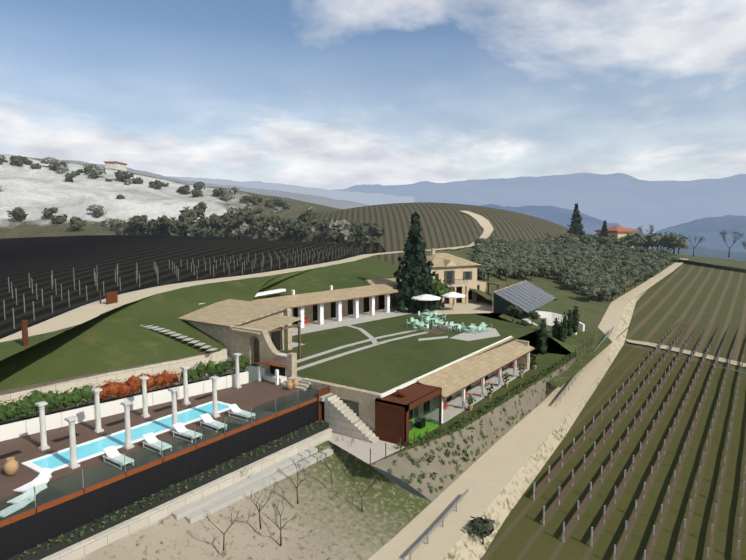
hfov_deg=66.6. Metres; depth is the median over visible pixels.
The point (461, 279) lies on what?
farmhouse walls
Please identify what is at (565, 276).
olive
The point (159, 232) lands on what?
tree
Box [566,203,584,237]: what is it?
conifer
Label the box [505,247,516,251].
olive
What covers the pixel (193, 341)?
lawn stepping stones
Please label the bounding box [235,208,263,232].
tree
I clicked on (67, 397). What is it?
green shrub
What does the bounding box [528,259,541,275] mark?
olive
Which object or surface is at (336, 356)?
path
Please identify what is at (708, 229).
mountains
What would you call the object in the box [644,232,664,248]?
tree
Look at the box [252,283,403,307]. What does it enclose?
portico roof
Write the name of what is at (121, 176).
cliff bush
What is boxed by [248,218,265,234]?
tree
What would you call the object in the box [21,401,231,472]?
pool
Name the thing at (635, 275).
olive
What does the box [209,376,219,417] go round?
column
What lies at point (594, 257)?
olive
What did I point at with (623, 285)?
olive
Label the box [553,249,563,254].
olive
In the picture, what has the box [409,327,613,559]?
guardrails
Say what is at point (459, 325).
table set
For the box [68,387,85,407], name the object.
green shrub
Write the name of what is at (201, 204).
cliff bush
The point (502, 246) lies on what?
olive
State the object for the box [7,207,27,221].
tree
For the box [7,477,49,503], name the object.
wave lounger
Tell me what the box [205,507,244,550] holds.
bare tree
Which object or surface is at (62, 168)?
cliff bush
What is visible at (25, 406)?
green shrub
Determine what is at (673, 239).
tree
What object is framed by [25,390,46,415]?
green shrub
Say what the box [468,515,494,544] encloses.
tree
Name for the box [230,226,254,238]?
tree
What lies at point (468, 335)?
terraces
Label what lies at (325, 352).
path
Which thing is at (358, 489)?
bare tree
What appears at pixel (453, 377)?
spa porch roof
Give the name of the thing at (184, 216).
tree
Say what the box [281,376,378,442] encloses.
spa stairs
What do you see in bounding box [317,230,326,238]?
tree
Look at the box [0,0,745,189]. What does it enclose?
sky
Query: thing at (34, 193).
hillside
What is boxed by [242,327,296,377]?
ruined arch wall
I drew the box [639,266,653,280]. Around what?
olive
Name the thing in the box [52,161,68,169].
cliff bush
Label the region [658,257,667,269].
olive
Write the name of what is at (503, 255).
olive
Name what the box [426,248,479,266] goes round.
farmhouse roof
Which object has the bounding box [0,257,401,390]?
lawn
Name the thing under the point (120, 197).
cliff bush
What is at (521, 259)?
olive
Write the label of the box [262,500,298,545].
bare tree
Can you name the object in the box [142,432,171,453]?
lounger
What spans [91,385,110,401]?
red shrub
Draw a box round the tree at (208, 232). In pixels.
[198,226,211,236]
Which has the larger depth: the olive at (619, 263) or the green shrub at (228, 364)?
the olive at (619, 263)
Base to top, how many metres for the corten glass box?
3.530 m
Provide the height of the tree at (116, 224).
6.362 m
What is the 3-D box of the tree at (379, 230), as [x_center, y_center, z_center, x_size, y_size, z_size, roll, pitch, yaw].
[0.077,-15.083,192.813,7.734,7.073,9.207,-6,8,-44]
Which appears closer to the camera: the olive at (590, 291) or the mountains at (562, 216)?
the olive at (590, 291)
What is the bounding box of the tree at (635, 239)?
[624,231,646,247]
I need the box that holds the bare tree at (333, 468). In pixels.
[316,452,345,484]
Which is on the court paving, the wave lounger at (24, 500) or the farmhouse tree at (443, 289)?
the farmhouse tree at (443, 289)
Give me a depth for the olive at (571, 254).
155.13 m
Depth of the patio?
39.87 m
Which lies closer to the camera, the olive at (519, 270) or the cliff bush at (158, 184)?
the olive at (519, 270)
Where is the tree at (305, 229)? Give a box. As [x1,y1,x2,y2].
[296,223,310,236]
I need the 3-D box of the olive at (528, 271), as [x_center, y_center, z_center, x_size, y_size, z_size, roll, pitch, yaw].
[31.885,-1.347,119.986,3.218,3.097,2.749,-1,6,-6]
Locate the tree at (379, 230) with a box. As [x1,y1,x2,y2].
[368,226,383,238]
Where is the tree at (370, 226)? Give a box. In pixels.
[356,221,376,239]
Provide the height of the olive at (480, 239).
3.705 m
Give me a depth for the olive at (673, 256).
161.99 m
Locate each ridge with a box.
[41,160,369,322]
[166,176,413,204]
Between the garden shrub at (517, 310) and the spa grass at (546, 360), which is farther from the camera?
the garden shrub at (517, 310)
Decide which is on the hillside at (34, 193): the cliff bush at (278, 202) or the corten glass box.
the cliff bush at (278, 202)
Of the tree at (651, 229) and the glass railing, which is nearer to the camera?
the glass railing
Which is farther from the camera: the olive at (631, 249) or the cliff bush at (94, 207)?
the cliff bush at (94, 207)
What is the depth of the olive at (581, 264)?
136.80 m
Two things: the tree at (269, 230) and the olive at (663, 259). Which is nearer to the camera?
the olive at (663, 259)
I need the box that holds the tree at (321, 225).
[313,218,330,234]
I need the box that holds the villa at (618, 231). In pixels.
[595,226,638,247]
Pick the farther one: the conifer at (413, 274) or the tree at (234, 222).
the tree at (234, 222)
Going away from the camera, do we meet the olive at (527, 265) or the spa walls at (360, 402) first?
the spa walls at (360, 402)
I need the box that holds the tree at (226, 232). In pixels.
[221,222,232,237]
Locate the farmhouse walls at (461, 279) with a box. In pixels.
[427,265,476,304]
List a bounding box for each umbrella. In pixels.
[412,294,440,312]
[440,292,465,309]
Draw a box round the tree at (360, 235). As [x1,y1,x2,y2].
[351,229,370,242]
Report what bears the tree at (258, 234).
on the vineyard hill at (445, 225)
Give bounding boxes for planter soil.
[0,371,245,424]
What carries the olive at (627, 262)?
on the grove ground at (592, 312)
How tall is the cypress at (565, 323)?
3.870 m
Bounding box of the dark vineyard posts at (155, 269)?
[3,245,362,328]
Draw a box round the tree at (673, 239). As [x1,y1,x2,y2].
[664,231,687,254]
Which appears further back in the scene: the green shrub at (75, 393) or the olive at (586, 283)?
the olive at (586, 283)
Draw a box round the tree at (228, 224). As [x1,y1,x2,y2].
[224,223,245,238]
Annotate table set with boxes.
[407,317,422,325]
[413,321,428,330]
[418,311,432,317]
[425,316,439,324]
[432,320,447,328]
[433,311,445,318]
[447,322,463,331]
[464,324,480,333]
[475,322,491,332]
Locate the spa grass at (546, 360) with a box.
[373,353,576,462]
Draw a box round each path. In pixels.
[297,329,418,362]
[297,332,426,370]
[345,324,377,343]
[522,318,547,348]
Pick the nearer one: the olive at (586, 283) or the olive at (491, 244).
the olive at (586, 283)
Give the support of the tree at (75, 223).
on the hillside at (34, 193)
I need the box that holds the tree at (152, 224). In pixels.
[145,217,163,231]
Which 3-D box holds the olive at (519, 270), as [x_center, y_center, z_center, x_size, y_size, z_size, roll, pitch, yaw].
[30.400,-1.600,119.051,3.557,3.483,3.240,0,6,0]
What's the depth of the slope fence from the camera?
50.12 m
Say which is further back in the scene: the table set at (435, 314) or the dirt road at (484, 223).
the dirt road at (484, 223)
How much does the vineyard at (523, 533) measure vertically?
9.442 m
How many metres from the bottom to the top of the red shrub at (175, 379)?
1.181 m
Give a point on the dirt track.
(711, 357)
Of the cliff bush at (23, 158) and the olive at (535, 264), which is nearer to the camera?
the olive at (535, 264)
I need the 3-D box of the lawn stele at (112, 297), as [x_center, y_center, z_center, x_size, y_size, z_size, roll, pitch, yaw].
[-24.494,2.092,53.340,0.300,2.000,1.400,3,7,24]
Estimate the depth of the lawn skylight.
68.64 m
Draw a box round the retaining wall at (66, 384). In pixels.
[0,349,226,402]
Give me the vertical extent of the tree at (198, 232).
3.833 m
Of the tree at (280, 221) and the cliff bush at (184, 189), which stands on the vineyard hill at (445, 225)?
the tree at (280, 221)
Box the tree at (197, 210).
[179,204,204,225]
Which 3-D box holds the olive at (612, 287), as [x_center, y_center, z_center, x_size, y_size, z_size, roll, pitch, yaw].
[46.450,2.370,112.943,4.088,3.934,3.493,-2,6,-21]
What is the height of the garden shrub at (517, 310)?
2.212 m
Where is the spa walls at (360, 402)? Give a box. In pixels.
[301,339,529,431]
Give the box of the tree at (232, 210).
[224,206,242,217]
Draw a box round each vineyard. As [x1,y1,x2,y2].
[0,235,385,338]
[481,345,745,559]
[624,261,745,372]
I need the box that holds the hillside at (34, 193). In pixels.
[0,154,371,256]
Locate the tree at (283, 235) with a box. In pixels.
[276,230,291,239]
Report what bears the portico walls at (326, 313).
on the lawn at (117, 337)
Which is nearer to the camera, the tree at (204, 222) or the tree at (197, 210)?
the tree at (197, 210)
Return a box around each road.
[0,246,470,360]
[368,259,687,559]
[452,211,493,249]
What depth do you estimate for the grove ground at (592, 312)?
111.96 m
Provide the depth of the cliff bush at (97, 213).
228.63 m
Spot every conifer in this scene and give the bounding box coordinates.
[390,211,444,312]
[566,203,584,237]
[598,220,610,237]
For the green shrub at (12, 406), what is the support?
on the planter soil
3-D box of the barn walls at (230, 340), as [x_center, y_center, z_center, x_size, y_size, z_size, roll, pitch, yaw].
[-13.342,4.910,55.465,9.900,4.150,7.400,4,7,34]
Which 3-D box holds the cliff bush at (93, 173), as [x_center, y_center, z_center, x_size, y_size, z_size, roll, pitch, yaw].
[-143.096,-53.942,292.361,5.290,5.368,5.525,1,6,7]
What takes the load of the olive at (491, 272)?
on the grove ground at (592, 312)
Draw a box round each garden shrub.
[505,305,523,321]
[516,320,527,325]
[529,311,540,324]
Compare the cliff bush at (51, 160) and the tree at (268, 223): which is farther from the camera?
the cliff bush at (51, 160)
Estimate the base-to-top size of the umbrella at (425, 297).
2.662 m
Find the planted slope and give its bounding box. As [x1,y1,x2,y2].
[369,343,592,501]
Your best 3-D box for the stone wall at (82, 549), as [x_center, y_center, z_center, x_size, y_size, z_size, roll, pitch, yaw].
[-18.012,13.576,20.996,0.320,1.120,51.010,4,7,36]
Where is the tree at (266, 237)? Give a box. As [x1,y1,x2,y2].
[261,233,272,239]
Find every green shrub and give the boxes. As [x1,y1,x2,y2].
[0,400,10,423]
[1,399,21,421]
[15,393,35,417]
[15,402,31,418]
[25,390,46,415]
[45,390,57,412]
[51,390,65,411]
[59,390,74,409]
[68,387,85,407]
[78,384,93,404]
[179,369,193,380]
[188,367,201,381]
[193,361,207,379]
[204,357,216,376]
[215,361,226,375]
[222,359,234,374]
[231,356,244,371]
[239,353,252,370]
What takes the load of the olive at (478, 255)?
on the grove ground at (592, 312)
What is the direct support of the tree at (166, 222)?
on the hillside at (34, 193)
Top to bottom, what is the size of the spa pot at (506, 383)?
1.478 m
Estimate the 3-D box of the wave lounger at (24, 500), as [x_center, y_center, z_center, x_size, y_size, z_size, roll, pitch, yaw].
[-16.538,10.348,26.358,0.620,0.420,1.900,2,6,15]
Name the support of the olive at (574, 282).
on the grove ground at (592, 312)
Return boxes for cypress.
[536,319,548,353]
[551,317,559,345]
[557,322,565,349]
[560,312,568,338]
[566,309,573,336]
[572,306,579,332]
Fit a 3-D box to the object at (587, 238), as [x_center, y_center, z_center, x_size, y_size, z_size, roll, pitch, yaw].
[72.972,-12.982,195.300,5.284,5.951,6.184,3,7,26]
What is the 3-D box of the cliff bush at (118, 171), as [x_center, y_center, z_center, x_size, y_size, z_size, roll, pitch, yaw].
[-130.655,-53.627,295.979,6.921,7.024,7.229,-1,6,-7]
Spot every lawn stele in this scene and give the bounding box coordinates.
[21,319,28,345]
[106,291,117,304]
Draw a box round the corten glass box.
[375,383,441,445]
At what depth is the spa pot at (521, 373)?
57.48 m
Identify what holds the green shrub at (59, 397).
on the planter soil
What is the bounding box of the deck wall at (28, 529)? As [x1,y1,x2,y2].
[0,386,329,559]
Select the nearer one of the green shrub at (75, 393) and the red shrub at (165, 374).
the green shrub at (75, 393)
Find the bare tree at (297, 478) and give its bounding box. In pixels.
[277,457,309,503]
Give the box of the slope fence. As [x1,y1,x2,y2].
[370,335,593,464]
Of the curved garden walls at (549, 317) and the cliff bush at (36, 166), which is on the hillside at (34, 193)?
the cliff bush at (36, 166)
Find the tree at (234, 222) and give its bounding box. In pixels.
[226,215,244,232]
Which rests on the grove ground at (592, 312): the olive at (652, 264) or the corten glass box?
the olive at (652, 264)
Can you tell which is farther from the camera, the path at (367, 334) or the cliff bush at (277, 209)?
the cliff bush at (277, 209)
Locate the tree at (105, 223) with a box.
[99,218,124,227]
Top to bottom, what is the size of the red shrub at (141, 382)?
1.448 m
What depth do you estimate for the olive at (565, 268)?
126.53 m
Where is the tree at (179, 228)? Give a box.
[172,220,196,235]
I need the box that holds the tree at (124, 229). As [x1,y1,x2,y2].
[113,222,136,234]
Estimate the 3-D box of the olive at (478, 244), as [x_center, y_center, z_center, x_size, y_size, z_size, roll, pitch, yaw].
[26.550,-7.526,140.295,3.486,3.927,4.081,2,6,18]
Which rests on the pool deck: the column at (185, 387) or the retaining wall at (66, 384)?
the column at (185, 387)
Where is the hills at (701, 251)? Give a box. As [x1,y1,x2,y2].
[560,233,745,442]
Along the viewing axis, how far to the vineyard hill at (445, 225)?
207.88 m
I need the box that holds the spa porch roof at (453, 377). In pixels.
[379,336,534,398]
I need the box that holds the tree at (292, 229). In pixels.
[289,219,312,237]
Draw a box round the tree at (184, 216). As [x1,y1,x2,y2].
[177,212,197,226]
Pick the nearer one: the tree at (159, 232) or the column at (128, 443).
the column at (128, 443)
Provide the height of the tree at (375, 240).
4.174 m
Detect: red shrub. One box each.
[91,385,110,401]
[99,379,121,399]
[112,382,124,397]
[115,382,134,397]
[124,375,141,394]
[137,373,149,390]
[140,373,157,391]
[151,374,164,389]
[157,370,173,387]
[165,371,181,386]
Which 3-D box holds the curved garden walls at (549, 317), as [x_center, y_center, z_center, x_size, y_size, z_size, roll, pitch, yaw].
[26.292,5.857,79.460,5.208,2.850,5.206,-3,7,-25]
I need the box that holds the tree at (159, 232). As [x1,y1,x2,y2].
[151,229,168,235]
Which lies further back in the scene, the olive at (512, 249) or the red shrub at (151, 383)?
the olive at (512, 249)
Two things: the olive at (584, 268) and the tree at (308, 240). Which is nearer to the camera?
the olive at (584, 268)
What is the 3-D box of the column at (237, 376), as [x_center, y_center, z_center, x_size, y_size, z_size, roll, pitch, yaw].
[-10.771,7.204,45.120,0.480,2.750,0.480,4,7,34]
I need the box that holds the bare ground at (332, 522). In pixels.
[81,440,430,559]
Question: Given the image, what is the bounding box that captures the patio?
[329,433,404,463]
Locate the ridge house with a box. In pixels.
[104,161,126,170]
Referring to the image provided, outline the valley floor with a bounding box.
[7,308,558,559]
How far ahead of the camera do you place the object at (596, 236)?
205.06 m
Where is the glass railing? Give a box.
[0,385,315,518]
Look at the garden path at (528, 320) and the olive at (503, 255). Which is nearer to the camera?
the garden path at (528, 320)
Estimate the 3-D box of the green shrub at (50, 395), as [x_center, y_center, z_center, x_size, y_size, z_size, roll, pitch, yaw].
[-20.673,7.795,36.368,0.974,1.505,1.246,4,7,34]
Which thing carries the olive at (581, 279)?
on the grove ground at (592, 312)
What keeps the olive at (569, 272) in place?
on the grove ground at (592, 312)
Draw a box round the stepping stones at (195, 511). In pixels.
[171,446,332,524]
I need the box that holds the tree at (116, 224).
[109,220,125,228]
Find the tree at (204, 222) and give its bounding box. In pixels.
[197,213,219,228]
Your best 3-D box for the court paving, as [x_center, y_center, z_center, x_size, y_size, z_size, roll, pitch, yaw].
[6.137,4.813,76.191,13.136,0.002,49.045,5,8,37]
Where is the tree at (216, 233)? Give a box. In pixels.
[209,229,223,237]
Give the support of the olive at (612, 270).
on the grove ground at (592, 312)
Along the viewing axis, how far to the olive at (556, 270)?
126.80 m
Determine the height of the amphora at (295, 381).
0.740 m
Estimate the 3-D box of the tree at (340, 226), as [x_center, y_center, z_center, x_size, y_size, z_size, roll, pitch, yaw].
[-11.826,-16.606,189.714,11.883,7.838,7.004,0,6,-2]
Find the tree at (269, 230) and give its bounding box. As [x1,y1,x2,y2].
[260,225,278,237]
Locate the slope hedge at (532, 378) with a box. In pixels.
[396,352,576,448]
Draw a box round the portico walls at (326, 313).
[292,294,402,330]
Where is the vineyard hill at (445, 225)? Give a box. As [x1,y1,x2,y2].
[257,202,569,265]
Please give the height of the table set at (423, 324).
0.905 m
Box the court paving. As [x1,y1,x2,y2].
[292,298,491,347]
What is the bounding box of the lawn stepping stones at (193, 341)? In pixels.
[140,325,217,350]
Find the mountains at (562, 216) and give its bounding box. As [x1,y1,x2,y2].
[480,204,646,235]
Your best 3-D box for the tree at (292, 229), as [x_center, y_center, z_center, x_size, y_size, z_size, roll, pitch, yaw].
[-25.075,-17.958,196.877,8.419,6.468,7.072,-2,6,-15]
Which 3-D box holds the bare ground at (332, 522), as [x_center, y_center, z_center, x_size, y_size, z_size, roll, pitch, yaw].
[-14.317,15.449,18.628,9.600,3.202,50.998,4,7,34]
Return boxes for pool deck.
[0,377,317,520]
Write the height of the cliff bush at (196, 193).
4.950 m
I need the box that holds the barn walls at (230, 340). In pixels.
[187,308,291,361]
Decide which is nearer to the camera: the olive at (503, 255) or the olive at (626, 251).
the olive at (503, 255)
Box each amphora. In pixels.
[4,457,18,475]
[286,380,292,389]
[292,378,298,386]
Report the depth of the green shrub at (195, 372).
43.12 m
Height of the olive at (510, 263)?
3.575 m
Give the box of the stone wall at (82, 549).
[41,428,331,559]
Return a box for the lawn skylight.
[200,289,285,303]
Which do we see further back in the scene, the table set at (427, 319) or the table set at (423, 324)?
the table set at (427, 319)
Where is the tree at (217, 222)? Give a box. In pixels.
[208,213,231,233]
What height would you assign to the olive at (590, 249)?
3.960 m
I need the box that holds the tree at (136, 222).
[128,215,146,231]
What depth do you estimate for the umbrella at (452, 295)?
79.96 m
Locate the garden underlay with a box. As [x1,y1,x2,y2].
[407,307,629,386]
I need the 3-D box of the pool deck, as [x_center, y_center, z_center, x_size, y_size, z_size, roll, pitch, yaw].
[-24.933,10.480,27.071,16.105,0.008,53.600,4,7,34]
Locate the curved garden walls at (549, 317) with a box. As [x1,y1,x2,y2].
[534,310,584,334]
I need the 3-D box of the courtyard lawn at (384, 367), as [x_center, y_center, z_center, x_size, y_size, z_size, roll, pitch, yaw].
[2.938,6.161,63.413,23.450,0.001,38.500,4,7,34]
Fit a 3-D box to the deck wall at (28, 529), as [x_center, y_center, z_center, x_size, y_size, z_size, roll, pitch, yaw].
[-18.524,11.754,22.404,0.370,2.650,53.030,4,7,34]
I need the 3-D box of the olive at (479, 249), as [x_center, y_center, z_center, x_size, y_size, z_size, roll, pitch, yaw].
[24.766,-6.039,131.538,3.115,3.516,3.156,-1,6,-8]
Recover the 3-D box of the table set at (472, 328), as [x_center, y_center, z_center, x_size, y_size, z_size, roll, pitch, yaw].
[11.400,5.579,64.513,1.737,0.905,1.877,4,7,34]
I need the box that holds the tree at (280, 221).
[269,214,291,231]
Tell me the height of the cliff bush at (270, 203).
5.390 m
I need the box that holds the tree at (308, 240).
[303,234,316,241]
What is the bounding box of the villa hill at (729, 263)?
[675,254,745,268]
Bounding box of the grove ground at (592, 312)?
[424,247,678,331]
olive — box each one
[470,256,483,262]
[471,252,487,257]
[473,242,486,249]
[473,246,486,254]
[476,238,485,242]
[477,262,496,278]
[477,265,488,277]
[482,257,497,265]
[484,258,500,276]
[486,241,495,247]
[486,265,496,280]
[496,244,506,249]
[496,252,508,259]
[496,263,509,277]
[497,248,505,253]
[501,267,513,280]
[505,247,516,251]
[505,260,515,268]
[507,251,519,259]
[512,264,527,280]
[515,257,526,262]
[518,253,528,259]
[520,261,532,277]
[521,245,531,250]
[522,268,531,280]
[527,267,538,280]
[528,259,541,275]
[537,249,549,254]
[538,263,550,277]
[545,258,558,263]
[550,262,559,276]
[550,267,561,280]
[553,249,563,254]
[559,273,571,279]
[561,266,576,273]
[561,277,572,290]
[562,243,572,247]
[562,270,575,275]
[563,251,576,257]
[563,255,574,260]
[566,262,577,266]
[568,277,578,290]
[570,273,586,290]
[577,262,588,267]
[577,271,592,276]
[577,285,598,301]
[578,265,588,270]
[581,251,589,256]
[582,280,596,286]
[586,242,597,247]
[586,246,595,252]
[587,255,599,261]
[587,285,602,300]
[591,275,603,280]
[594,271,606,276]
[596,285,610,301]
[598,251,608,257]
[599,275,613,280]
[600,246,610,251]
[600,286,612,300]
[601,283,617,301]
[603,266,618,272]
[605,283,621,300]
[611,259,622,265]
[613,279,629,294]
[615,275,629,282]
[622,260,634,265]
[623,249,634,254]
[624,256,633,260]
[624,277,634,291]
[625,271,639,286]
[626,247,636,251]
[627,268,645,284]
[635,246,645,251]
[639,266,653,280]
[641,267,653,280]
[642,256,653,261]
[645,253,654,257]
[648,262,659,275]
[650,266,660,276]
[654,259,664,268]
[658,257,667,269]
[661,249,671,254]
[662,255,673,265]
[667,253,676,264]
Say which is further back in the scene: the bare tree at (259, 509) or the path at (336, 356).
the path at (336, 356)
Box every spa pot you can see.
[466,393,475,410]
[485,382,493,397]
[502,372,509,386]
[518,364,524,377]
[531,356,538,368]
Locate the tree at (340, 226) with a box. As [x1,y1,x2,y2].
[323,218,354,241]
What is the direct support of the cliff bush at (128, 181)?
on the hillside at (34, 193)
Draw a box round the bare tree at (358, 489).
[344,471,379,511]
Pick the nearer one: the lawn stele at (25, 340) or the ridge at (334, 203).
the lawn stele at (25, 340)
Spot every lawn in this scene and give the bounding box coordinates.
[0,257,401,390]
[250,313,538,393]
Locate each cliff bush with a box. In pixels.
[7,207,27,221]
[10,157,25,165]
[18,155,28,162]
[24,159,32,164]
[30,163,41,168]
[40,157,58,164]
[41,207,57,218]
[51,214,67,223]
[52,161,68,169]
[55,165,69,173]
[64,172,76,181]
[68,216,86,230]
[83,163,95,170]
[84,166,92,173]
[86,167,106,177]
[86,204,107,215]
[89,171,101,178]
[93,209,102,217]
[114,170,128,181]
[115,171,127,180]
[116,195,124,198]
[125,179,132,184]
[132,177,143,183]
[154,180,164,188]
[180,186,190,194]
[191,189,203,196]
[193,181,204,189]
[198,202,206,208]
[212,187,225,196]
[222,189,234,200]
[226,187,238,193]
[239,196,251,203]
[245,203,253,210]
[250,198,259,204]
[252,196,263,202]
[265,200,276,207]
[271,197,286,206]
[271,206,282,213]
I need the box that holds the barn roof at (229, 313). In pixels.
[178,299,300,357]
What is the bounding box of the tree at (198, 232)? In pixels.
[192,227,205,236]
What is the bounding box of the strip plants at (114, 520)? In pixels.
[12,421,322,559]
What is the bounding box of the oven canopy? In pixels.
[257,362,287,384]
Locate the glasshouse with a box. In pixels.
[492,280,556,315]
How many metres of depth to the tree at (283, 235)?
201.54 m
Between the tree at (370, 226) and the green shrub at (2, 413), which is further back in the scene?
the tree at (370, 226)
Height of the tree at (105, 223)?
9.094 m
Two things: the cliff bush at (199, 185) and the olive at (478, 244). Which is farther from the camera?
the cliff bush at (199, 185)
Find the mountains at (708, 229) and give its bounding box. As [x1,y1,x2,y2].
[653,215,745,251]
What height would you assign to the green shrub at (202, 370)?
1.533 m
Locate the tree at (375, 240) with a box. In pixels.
[371,238,381,243]
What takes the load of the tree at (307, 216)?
on the vineyard hill at (445, 225)
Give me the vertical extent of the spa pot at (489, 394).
1.386 m
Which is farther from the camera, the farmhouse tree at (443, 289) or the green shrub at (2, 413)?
the farmhouse tree at (443, 289)
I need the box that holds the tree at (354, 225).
[346,220,362,231]
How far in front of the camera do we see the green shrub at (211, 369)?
44.20 m
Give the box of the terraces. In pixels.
[415,322,499,340]
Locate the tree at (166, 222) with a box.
[157,215,176,235]
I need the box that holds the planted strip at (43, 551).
[6,419,328,559]
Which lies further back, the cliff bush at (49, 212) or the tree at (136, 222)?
the cliff bush at (49, 212)
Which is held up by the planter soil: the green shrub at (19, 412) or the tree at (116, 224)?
the green shrub at (19, 412)
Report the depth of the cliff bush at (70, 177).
279.56 m
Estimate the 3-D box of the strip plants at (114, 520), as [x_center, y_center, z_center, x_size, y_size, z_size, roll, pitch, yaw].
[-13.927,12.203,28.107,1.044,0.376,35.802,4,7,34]
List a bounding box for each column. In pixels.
[35,401,49,450]
[65,416,79,468]
[91,388,103,432]
[120,400,133,449]
[139,376,149,417]
[168,387,178,431]
[180,366,190,404]
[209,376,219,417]
[233,353,241,388]
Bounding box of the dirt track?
[625,339,745,366]
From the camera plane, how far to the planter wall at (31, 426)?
38.71 m
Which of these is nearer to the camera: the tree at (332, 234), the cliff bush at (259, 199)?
the tree at (332, 234)
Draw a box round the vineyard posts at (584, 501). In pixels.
[533,309,745,559]
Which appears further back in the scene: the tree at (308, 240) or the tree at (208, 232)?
the tree at (208, 232)
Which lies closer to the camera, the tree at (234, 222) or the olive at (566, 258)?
the olive at (566, 258)
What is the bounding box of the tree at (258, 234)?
[255,228,273,237]
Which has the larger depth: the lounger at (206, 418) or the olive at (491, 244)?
the olive at (491, 244)
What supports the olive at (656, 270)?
on the grove ground at (592, 312)
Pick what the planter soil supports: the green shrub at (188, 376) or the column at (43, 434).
the green shrub at (188, 376)
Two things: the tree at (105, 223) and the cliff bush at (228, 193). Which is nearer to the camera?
the tree at (105, 223)
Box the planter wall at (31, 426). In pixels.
[0,371,248,441]
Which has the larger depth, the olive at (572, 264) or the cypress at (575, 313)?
the olive at (572, 264)
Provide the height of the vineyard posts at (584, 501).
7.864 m
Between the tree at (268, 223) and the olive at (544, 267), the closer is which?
the olive at (544, 267)
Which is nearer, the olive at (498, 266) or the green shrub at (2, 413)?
the green shrub at (2, 413)
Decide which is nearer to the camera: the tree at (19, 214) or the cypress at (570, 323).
the cypress at (570, 323)
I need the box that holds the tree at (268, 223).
[260,214,271,230]
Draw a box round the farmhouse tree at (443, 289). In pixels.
[430,277,451,308]
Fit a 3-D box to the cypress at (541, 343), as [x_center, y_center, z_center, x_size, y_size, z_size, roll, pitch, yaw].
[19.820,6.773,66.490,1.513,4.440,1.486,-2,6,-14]
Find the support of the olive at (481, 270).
on the grove ground at (592, 312)
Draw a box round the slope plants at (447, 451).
[388,359,576,491]
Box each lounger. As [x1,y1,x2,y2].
[0,489,37,516]
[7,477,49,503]
[13,468,53,492]
[103,445,134,469]
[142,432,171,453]
[172,422,202,442]
[199,413,227,432]
[228,404,255,421]
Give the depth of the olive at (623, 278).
122.12 m
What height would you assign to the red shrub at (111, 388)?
1.450 m
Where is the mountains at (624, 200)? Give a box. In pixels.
[332,173,745,234]
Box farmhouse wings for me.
[364,278,507,306]
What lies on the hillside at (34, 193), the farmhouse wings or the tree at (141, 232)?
the tree at (141, 232)
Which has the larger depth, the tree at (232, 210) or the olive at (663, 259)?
the tree at (232, 210)
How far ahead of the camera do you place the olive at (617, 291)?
112.94 m
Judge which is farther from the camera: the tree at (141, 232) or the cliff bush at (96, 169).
the cliff bush at (96, 169)
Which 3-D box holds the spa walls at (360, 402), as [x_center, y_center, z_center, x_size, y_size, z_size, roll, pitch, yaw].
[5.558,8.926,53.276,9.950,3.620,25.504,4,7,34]
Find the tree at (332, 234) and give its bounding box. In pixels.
[323,228,338,240]
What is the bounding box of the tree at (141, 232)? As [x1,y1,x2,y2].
[132,223,149,234]
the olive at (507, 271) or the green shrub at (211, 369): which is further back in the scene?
the olive at (507, 271)
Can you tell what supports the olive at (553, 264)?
on the grove ground at (592, 312)
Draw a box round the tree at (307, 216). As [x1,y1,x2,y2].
[296,212,318,225]
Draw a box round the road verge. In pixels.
[442,261,685,559]
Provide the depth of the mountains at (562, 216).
4023.07 m
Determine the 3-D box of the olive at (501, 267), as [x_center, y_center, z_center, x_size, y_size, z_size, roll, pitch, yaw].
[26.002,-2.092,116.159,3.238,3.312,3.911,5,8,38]
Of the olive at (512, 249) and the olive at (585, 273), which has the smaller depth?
the olive at (585, 273)
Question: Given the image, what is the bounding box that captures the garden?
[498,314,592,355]
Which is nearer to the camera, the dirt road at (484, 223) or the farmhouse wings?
the farmhouse wings
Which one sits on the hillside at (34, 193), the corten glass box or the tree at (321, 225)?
the tree at (321, 225)
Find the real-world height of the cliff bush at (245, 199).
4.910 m
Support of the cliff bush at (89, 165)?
on the hillside at (34, 193)
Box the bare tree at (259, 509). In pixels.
[243,480,280,528]
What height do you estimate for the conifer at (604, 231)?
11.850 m
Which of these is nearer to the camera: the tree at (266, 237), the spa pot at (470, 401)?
the spa pot at (470, 401)
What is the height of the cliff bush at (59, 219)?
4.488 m

